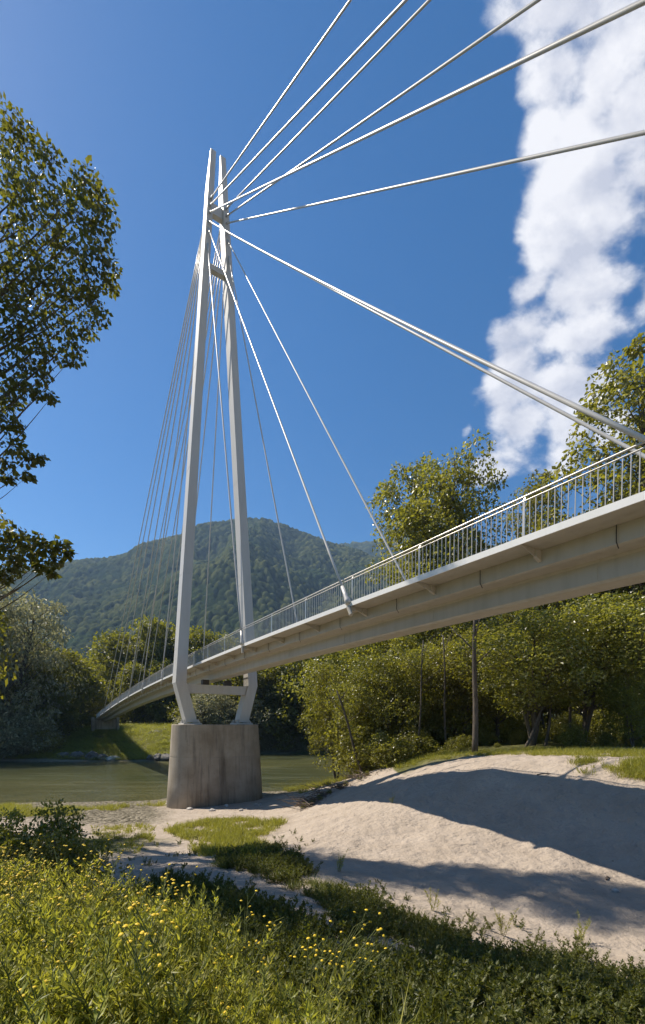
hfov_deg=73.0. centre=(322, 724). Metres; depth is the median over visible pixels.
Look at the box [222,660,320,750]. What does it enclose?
broadleaf tree
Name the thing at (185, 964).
leafy herb
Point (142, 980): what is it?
flowering herb
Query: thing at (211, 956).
leafy herb
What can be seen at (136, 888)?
flowering herb
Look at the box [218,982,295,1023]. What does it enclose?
leafy herb
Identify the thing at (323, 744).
bank bush
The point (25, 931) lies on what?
leafy herb
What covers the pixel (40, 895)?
leafy herb
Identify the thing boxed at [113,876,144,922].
leafy herb
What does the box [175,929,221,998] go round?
leafy herb
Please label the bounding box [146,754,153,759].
boulder
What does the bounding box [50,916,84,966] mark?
leafy herb
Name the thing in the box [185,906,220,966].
leafy herb
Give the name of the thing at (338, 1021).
leafy herb
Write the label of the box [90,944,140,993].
leafy herb
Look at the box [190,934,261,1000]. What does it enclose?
leafy herb
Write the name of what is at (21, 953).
leafy herb
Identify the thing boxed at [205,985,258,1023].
flowering herb
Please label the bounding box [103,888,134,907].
leafy herb
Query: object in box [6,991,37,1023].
leafy herb
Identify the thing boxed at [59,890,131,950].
leafy herb
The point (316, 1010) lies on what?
leafy herb
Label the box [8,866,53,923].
flowering herb
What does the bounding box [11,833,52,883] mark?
flower stalk
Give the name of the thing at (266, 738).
bank bush
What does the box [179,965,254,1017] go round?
leafy herb
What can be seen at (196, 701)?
willow bush
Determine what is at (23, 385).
poplar tree
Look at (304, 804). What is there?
driftwood pile
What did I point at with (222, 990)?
leafy herb
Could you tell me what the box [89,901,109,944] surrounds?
leafy herb
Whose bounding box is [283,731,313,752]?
bank bush
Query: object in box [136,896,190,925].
leafy herb
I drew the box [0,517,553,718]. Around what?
mountain
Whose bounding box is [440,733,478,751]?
shrub
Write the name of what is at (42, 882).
flowering herb
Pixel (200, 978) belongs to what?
leafy herb
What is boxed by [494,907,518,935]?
sand weed
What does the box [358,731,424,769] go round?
shrub
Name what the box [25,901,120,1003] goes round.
leafy herb
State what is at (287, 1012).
leafy herb
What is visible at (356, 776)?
driftwood pile
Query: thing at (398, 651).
alder tree
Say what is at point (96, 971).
leafy herb
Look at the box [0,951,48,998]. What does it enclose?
leafy herb
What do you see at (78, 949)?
leafy herb
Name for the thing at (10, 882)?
flowering herb
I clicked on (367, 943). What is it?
flower stalk
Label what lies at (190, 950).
leafy herb
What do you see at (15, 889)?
flowering herb
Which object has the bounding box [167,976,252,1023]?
leafy herb
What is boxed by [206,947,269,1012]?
flowering herb
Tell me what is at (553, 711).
alder tree
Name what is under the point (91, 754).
boulder
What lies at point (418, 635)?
alder tree
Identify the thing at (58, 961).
flowering herb
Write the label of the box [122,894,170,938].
leafy herb
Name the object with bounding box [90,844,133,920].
flowering herb
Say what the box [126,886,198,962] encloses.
leafy herb
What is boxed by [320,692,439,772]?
shrub
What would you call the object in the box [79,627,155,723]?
broadleaf tree
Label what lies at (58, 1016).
leafy herb
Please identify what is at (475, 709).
bare trunk
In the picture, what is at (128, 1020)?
leafy herb
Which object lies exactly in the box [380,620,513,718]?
alder tree
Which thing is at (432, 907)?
sand weed
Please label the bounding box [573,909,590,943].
sand weed
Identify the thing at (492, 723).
shrub
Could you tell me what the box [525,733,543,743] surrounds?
shrub
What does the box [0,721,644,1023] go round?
ground
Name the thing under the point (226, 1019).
leafy herb
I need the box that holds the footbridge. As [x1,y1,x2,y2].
[96,0,644,723]
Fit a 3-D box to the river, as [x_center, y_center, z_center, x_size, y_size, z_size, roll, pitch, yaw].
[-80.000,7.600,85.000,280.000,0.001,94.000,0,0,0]
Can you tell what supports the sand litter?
on the ground at (513, 833)
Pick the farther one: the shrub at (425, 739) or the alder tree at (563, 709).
the alder tree at (563, 709)
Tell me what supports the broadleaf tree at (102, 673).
on the ground at (513, 833)
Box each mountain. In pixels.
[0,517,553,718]
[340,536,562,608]
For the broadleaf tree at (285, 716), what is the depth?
113.05 m
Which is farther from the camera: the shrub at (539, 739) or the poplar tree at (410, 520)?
the poplar tree at (410, 520)
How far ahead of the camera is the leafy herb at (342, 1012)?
2.67 m
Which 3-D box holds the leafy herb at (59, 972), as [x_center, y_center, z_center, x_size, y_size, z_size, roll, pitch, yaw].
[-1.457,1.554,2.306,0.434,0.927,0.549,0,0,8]
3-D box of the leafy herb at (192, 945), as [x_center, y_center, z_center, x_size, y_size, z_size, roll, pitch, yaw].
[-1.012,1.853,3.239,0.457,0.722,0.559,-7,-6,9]
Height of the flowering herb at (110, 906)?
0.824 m
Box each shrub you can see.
[312,723,395,774]
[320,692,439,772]
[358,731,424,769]
[389,726,439,760]
[398,706,455,754]
[414,732,444,755]
[421,696,510,748]
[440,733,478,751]
[449,695,522,743]
[468,727,498,745]
[488,710,544,742]
[508,729,527,744]
[515,721,546,741]
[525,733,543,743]
[539,710,589,739]
[551,710,607,740]
[551,732,563,742]
[557,722,593,746]
[578,707,643,740]
[592,676,644,747]
[592,731,619,746]
[617,730,644,746]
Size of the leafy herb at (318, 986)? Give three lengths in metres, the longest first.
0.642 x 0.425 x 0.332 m
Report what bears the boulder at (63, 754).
on the ground at (513, 833)
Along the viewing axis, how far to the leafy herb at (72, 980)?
2.19 m
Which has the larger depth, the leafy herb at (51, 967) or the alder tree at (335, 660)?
the alder tree at (335, 660)
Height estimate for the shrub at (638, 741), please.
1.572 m
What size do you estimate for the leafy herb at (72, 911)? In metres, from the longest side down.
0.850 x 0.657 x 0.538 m
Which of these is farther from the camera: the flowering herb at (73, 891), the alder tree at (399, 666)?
the alder tree at (399, 666)
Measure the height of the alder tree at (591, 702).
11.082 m
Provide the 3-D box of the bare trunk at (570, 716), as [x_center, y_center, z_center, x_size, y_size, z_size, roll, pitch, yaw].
[17.241,-3.238,29.901,3.453,9.781,1.782,0,0,0]
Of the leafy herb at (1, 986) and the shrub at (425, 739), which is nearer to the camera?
the leafy herb at (1, 986)
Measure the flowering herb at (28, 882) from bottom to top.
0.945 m
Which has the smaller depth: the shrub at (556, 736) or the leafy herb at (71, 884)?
the leafy herb at (71, 884)
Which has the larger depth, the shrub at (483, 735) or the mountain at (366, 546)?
the mountain at (366, 546)
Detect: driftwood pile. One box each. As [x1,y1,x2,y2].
[274,789,331,807]
[276,797,323,811]
[298,784,337,798]
[310,776,354,791]
[341,768,377,779]
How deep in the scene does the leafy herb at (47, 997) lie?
2.20 m
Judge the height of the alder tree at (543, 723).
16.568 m
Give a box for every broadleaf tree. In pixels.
[1,663,90,736]
[9,630,51,682]
[9,648,113,730]
[61,659,113,725]
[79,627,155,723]
[83,653,117,713]
[100,640,166,723]
[104,661,168,724]
[111,614,175,721]
[134,628,223,706]
[138,658,177,721]
[145,693,207,723]
[171,679,258,720]
[173,625,235,665]
[221,669,304,733]
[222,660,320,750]
[264,657,325,744]
[274,654,333,745]
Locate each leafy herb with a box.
[0,892,83,977]
[0,894,52,973]
[0,894,56,956]
[0,895,68,975]
[0,898,72,962]
[0,899,10,933]
[0,903,73,1015]
[0,904,107,1022]
[0,920,45,1009]
[0,923,93,1019]
[0,925,117,1021]
[0,927,118,1023]
[0,932,27,1023]
[0,933,72,1022]
[0,937,45,1010]
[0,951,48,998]
[0,951,73,1000]
[0,988,90,1023]
[1,953,71,1023]
[6,868,50,944]
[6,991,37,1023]
[7,966,86,1023]
[8,889,99,966]
[8,904,99,963]
[9,961,95,1011]
[12,927,133,1023]
[13,912,136,1023]
[14,866,73,901]
[14,872,101,964]
[14,965,125,1023]
[18,945,90,988]
[19,882,102,943]
[22,911,90,1021]
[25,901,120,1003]
[27,962,59,1023]
[33,969,75,1016]
[34,858,56,911]
[35,879,102,936]
[40,987,110,1021]
[44,938,140,1012]
[47,878,120,909]
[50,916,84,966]
[51,910,156,978]
[51,937,157,1023]
[51,937,172,1023]
[54,876,111,916]
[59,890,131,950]
[67,915,119,964]
[71,906,157,986]
[71,916,117,933]
[72,937,182,1019]
[73,918,138,962]
[76,897,102,954]
[84,907,166,1021]
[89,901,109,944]
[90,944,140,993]
[92,913,132,961]
[97,876,172,928]
[98,889,161,937]
[98,933,186,994]
[99,952,175,1023]
[101,1006,120,1023]
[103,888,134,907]
[108,891,168,936]
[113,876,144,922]
[115,910,187,983]
[116,919,201,1006]
[118,881,170,926]
[119,897,188,939]
[121,961,158,1023]
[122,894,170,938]
[125,981,203,1023]
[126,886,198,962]
[131,890,204,972]
[131,897,157,937]
[133,919,207,958]
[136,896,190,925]
[136,906,214,1023]
[139,903,216,1017]
[140,915,209,1023]
[141,953,219,1007]
[146,919,238,1011]
[154,934,221,974]
[155,878,209,946]
[158,906,193,1023]
[166,950,275,1023]
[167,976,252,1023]
[169,905,216,955]
[169,941,230,991]
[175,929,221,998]
[176,882,243,988]
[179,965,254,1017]
[182,949,234,1023]
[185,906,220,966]
[188,961,272,1023]
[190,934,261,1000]
[196,914,237,1016]
[197,979,225,1023]
[198,919,249,1002]
[207,967,273,1023]
[209,931,273,1017]
[216,1009,242,1023]
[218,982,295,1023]
[222,1003,313,1023]
[232,975,281,1023]
[234,953,265,1015]
[235,992,298,1022]
[236,988,263,1023]
[255,959,354,1023]
[259,952,295,1023]
[259,963,334,1023]
[270,983,343,1023]
[274,975,330,1023]
[282,969,353,1023]
[284,984,328,1023]
[285,989,303,1023]
[303,992,342,1023]
[311,973,361,1023]
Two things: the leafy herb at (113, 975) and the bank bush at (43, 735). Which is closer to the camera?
the leafy herb at (113, 975)
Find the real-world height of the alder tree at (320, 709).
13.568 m
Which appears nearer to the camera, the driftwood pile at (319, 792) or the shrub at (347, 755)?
the driftwood pile at (319, 792)
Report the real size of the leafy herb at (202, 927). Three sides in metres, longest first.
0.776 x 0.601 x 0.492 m
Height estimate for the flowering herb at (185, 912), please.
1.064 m
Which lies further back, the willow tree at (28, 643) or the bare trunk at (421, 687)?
the willow tree at (28, 643)
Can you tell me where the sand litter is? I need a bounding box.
[109,769,644,889]
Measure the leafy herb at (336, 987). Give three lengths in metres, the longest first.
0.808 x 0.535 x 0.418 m
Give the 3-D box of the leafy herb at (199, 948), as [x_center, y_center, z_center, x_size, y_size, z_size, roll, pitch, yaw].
[-0.843,1.628,2.639,0.427,0.903,0.568,0,0,1]
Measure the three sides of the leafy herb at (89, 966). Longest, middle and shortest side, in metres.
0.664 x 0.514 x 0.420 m
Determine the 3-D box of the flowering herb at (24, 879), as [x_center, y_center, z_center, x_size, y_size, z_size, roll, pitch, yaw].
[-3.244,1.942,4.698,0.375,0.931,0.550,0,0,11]
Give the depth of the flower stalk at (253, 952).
3.06 m
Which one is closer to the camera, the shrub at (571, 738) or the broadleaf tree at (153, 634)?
the shrub at (571, 738)
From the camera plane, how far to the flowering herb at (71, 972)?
2.14 m
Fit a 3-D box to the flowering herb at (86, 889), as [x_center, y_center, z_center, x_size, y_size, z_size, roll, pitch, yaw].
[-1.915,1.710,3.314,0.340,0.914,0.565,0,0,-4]
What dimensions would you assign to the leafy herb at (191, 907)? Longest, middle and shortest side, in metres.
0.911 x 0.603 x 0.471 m
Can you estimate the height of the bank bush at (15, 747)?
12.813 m
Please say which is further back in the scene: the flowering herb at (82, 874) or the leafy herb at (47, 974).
the flowering herb at (82, 874)
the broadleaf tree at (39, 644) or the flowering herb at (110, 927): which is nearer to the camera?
the flowering herb at (110, 927)
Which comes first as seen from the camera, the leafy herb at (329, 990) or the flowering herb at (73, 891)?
the leafy herb at (329, 990)
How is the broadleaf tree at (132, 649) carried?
on the ground at (513, 833)
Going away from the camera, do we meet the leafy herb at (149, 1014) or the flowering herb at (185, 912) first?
the leafy herb at (149, 1014)
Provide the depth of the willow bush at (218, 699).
111.73 m
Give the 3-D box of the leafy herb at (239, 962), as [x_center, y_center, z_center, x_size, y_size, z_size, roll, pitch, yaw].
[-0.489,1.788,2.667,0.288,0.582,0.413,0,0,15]
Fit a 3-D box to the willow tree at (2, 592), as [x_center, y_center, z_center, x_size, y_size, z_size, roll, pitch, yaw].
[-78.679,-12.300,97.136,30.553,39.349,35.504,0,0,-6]
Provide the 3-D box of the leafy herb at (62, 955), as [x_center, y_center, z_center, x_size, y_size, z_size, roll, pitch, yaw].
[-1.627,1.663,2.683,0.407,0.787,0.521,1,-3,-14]
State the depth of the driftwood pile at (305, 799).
29.64 m
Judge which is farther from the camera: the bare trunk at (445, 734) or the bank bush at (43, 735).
the bank bush at (43, 735)
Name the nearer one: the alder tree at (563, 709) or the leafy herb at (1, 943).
the leafy herb at (1, 943)
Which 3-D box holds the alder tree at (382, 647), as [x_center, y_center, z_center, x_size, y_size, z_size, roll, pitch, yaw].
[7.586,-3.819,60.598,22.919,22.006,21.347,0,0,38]
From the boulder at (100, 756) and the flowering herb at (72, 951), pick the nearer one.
the flowering herb at (72, 951)
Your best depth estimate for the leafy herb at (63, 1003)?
2.33 m
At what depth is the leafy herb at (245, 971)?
2.65 m
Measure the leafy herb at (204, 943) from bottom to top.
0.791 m
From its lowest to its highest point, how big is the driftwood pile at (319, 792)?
1.412 m
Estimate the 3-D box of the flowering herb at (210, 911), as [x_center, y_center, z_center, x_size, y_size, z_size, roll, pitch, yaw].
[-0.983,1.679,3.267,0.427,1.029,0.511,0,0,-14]
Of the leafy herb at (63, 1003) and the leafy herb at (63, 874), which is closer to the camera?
the leafy herb at (63, 1003)
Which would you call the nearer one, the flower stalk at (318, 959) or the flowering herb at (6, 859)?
the flower stalk at (318, 959)
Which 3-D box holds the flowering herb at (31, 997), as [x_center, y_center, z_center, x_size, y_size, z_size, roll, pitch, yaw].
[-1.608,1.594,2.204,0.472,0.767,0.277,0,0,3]
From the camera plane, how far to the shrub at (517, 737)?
33.71 m
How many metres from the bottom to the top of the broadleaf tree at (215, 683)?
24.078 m
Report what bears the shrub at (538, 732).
on the ground at (513, 833)
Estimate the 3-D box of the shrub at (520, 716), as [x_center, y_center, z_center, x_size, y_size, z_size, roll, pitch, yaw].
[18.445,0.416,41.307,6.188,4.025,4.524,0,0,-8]
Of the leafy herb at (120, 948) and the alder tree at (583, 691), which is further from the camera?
the alder tree at (583, 691)
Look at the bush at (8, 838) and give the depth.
8.53 m
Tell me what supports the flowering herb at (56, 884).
on the ground at (513, 833)
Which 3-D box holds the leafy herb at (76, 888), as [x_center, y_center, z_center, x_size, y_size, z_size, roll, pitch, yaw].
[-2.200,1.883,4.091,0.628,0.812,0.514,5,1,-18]
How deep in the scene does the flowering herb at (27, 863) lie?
4.62 m
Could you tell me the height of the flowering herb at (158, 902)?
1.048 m
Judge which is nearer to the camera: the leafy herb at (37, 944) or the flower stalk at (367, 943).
the leafy herb at (37, 944)
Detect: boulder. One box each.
[56,752,69,757]
[69,751,84,759]
[85,751,97,760]
[97,754,107,759]
[107,756,119,760]
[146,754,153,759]
[153,753,161,760]
[160,753,169,760]
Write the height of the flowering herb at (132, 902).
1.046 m
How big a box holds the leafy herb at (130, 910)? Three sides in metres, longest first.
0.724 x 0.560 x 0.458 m
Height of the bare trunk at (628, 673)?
8.610 m
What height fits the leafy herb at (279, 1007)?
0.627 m
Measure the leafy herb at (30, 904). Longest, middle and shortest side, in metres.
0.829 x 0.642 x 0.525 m
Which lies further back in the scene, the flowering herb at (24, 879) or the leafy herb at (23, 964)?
the flowering herb at (24, 879)
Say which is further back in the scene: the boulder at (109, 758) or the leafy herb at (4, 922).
the boulder at (109, 758)
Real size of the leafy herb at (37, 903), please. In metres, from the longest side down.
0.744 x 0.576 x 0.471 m
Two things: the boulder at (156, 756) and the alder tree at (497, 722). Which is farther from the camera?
the boulder at (156, 756)
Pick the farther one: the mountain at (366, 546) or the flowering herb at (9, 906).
the mountain at (366, 546)
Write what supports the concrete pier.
on the ground at (513, 833)
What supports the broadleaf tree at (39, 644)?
on the ground at (513, 833)
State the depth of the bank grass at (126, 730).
100.62 m
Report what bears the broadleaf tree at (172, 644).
on the ground at (513, 833)
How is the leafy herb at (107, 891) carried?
on the ground at (513, 833)
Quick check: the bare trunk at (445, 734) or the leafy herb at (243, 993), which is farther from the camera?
the bare trunk at (445, 734)
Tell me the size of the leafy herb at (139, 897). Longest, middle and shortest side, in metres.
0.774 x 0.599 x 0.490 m
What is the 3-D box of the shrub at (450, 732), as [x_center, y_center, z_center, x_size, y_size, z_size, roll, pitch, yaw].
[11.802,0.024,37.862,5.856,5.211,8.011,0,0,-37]
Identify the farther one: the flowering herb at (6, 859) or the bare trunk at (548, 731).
the bare trunk at (548, 731)
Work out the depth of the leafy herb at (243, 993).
2.34 m
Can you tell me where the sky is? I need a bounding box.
[0,0,644,567]
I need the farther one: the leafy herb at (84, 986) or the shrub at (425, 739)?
the shrub at (425, 739)
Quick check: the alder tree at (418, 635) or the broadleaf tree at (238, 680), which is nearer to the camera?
the alder tree at (418, 635)
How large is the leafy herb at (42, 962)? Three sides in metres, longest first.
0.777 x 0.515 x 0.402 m
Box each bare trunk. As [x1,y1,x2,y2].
[334,686,365,773]
[409,636,447,753]
[429,629,459,750]
[449,619,505,752]
[524,706,545,747]
[544,701,558,745]
[551,615,579,726]
[603,625,635,745]
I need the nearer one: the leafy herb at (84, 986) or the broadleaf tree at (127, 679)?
the leafy herb at (84, 986)
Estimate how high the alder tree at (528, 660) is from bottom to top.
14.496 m
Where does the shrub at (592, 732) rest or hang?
on the ground at (513, 833)
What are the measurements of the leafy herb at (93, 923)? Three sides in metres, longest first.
0.909 x 0.602 x 0.470 m
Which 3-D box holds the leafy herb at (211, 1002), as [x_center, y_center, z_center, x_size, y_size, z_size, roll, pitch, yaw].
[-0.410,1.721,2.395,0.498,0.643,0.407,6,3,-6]
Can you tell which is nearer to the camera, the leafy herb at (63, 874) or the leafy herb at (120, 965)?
the leafy herb at (120, 965)
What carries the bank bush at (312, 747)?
on the ground at (513, 833)
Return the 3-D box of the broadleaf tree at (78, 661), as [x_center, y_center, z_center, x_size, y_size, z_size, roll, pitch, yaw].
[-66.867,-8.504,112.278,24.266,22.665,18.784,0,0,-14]
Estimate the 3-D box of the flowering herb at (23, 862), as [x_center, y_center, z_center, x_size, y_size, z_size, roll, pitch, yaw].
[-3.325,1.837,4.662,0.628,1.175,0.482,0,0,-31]
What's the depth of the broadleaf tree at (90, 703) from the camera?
118.27 m
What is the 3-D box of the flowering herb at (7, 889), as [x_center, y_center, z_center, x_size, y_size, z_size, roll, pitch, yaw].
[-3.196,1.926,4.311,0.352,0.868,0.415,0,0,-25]
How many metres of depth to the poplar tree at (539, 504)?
55.25 m
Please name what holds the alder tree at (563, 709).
on the ground at (513, 833)
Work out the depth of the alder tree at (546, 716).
67.31 m
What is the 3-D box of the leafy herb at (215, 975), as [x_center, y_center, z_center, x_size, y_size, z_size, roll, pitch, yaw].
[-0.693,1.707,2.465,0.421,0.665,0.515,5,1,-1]
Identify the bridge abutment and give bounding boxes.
[91,717,118,730]
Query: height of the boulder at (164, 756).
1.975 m
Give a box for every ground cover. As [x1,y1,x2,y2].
[80,822,581,949]
[112,839,644,1023]
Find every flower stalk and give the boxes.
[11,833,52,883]
[237,889,282,1001]
[284,920,338,1017]
[321,909,401,1009]
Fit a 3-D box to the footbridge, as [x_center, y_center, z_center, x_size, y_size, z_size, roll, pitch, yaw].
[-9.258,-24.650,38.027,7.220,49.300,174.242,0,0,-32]
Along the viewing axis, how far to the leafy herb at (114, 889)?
3.65 m
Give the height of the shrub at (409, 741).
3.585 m
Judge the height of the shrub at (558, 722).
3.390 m
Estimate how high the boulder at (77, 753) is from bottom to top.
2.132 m
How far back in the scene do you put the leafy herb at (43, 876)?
4.77 m
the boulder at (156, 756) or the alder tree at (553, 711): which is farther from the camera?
the boulder at (156, 756)
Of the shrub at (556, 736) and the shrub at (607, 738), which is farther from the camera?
the shrub at (556, 736)
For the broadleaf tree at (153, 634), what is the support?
on the ground at (513, 833)
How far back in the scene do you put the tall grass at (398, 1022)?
2.64 m
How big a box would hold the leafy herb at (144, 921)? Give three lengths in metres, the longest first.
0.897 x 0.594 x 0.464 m
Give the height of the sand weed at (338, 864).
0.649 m
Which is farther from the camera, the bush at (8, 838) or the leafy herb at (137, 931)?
the bush at (8, 838)
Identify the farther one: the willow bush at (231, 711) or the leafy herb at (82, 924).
the willow bush at (231, 711)
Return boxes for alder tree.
[283,633,421,772]
[296,661,361,778]
[313,633,423,689]
[324,653,404,743]
[328,647,465,735]
[374,637,424,709]
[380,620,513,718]
[391,636,471,737]
[410,625,504,724]
[412,630,511,739]
[440,623,554,742]
[450,597,609,745]
[467,618,581,724]
[507,708,558,731]
[527,593,644,741]
[539,701,571,730]
[541,693,567,733]
[543,707,575,726]
[552,705,572,715]
[553,612,644,714]
[555,592,644,742]
[555,707,615,718]
[573,586,644,714]
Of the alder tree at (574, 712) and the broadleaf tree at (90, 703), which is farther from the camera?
the broadleaf tree at (90, 703)
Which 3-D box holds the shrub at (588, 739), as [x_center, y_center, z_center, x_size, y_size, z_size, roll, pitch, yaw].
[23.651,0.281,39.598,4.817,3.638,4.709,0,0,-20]
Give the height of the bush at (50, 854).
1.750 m
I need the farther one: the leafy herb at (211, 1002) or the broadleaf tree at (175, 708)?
the broadleaf tree at (175, 708)
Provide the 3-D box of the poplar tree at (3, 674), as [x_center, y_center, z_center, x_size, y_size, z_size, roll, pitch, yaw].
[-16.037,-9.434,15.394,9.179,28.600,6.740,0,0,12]
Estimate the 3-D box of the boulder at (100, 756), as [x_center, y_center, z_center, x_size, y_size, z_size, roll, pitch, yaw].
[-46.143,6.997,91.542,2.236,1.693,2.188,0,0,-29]
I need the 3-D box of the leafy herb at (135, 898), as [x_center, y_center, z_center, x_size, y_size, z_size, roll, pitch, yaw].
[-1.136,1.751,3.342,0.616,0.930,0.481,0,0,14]
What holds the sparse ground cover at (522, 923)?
on the ground at (513, 833)
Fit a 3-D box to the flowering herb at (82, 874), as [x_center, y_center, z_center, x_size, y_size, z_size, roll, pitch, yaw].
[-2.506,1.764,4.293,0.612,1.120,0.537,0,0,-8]
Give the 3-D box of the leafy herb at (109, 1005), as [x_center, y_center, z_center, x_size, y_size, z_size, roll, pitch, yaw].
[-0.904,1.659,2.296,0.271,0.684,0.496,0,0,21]
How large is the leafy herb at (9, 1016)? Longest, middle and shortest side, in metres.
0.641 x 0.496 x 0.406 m
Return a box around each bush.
[0,704,70,756]
[0,706,58,759]
[0,715,66,758]
[0,806,51,886]
[11,828,134,895]
[13,797,117,888]
[23,729,65,755]
[171,694,222,723]
[187,694,235,723]
[214,696,285,735]
[259,729,284,751]
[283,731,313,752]
[303,734,325,751]
[315,736,332,751]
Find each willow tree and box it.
[0,584,65,715]
[0,589,86,736]
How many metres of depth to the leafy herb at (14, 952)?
2.44 m
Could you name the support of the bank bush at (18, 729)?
on the ground at (513, 833)
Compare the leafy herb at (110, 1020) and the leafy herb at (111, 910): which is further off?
the leafy herb at (111, 910)
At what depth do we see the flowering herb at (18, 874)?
4.67 m
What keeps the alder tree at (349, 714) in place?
on the ground at (513, 833)
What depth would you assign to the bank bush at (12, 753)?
88.80 m
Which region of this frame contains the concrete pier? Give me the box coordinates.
[166,724,262,808]
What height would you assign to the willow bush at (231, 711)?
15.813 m
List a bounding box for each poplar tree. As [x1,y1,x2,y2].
[0,92,122,635]
[0,627,20,698]
[362,429,517,657]
[491,469,579,722]
[530,332,644,626]
[557,476,640,710]
[621,425,642,487]
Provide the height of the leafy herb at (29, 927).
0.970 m
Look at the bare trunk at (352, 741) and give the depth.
36.95 m
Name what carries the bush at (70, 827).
on the ground at (513, 833)
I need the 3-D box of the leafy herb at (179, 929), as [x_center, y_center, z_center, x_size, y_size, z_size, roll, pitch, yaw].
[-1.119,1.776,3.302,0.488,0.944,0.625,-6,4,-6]
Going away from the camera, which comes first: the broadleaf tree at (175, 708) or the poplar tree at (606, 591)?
the poplar tree at (606, 591)
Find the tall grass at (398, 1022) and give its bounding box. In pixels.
[0,879,485,1023]
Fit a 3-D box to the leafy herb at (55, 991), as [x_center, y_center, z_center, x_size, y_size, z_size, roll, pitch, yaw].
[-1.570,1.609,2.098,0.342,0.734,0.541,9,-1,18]
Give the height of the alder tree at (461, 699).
10.491 m
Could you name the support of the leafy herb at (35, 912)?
on the ground at (513, 833)
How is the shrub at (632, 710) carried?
on the ground at (513, 833)
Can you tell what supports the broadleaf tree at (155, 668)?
on the ground at (513, 833)
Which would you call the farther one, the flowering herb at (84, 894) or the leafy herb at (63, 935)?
the flowering herb at (84, 894)
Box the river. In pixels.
[0,754,349,803]
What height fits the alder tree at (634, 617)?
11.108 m
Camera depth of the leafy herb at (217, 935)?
3.23 m
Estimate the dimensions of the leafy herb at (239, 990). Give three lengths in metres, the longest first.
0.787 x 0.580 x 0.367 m
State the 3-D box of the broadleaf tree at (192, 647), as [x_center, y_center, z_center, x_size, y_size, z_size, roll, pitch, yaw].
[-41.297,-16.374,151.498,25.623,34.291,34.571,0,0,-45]
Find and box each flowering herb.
[0,834,44,894]
[0,845,20,876]
[0,846,31,906]
[0,848,23,888]
[0,860,11,886]
[0,868,29,936]
[0,874,49,905]
[0,878,19,898]
[0,879,43,952]
[0,880,45,931]
[0,964,47,1023]
[3,862,34,890]
[5,855,51,900]
[6,859,42,903]
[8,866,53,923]
[27,885,86,934]
[31,881,103,957]
[41,841,100,899]
[41,936,95,977]
[43,839,109,910]
[53,853,105,917]
[56,931,93,980]
[59,903,180,1023]
[63,863,115,924]
[64,853,121,905]
[88,911,140,971]
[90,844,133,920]
[94,880,133,943]
[101,864,150,921]
[111,913,207,1023]
[115,887,160,960]
[119,864,203,963]
[123,886,174,950]
[159,866,197,964]
[161,873,218,979]
[203,924,237,982]
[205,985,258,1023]
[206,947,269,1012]
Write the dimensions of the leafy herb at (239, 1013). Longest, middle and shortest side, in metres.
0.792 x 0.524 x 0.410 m
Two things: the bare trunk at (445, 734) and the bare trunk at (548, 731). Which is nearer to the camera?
the bare trunk at (548, 731)
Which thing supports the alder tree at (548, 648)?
on the ground at (513, 833)
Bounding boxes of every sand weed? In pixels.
[336,849,347,871]
[424,888,439,910]
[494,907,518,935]
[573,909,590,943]
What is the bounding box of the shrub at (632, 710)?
[592,676,644,747]
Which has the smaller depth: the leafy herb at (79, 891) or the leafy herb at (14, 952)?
the leafy herb at (14, 952)
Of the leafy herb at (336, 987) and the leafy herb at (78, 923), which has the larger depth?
the leafy herb at (78, 923)
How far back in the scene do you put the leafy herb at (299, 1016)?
2.37 m
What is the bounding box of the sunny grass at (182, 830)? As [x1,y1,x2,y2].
[0,744,644,858]
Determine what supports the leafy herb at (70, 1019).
on the ground at (513, 833)
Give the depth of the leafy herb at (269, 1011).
2.30 m
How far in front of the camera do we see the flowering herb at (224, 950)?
3.23 m
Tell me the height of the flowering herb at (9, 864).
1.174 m
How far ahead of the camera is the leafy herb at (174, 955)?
2.80 m
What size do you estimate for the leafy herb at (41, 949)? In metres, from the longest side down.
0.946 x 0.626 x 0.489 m
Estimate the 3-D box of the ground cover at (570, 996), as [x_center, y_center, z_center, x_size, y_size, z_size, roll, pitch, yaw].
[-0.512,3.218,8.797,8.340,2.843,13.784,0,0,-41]
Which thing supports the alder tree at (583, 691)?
on the ground at (513, 833)
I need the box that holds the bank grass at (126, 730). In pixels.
[0,721,260,760]
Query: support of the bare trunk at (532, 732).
on the ground at (513, 833)
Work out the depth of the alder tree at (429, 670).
38.32 m
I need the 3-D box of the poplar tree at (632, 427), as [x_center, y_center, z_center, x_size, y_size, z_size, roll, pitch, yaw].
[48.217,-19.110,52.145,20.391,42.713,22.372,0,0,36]
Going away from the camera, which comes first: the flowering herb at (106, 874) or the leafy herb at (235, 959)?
the leafy herb at (235, 959)
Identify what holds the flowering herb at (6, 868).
on the ground at (513, 833)
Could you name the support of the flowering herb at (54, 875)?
on the ground at (513, 833)
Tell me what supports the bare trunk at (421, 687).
on the ground at (513, 833)
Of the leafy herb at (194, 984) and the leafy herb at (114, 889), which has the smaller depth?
the leafy herb at (194, 984)
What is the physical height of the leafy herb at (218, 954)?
0.833 m
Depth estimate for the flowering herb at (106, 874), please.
4.24 m
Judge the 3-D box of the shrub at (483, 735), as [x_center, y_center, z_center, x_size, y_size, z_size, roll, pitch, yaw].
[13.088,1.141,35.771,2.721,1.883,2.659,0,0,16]
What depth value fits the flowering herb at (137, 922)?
3.22 m
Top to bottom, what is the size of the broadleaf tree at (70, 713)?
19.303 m

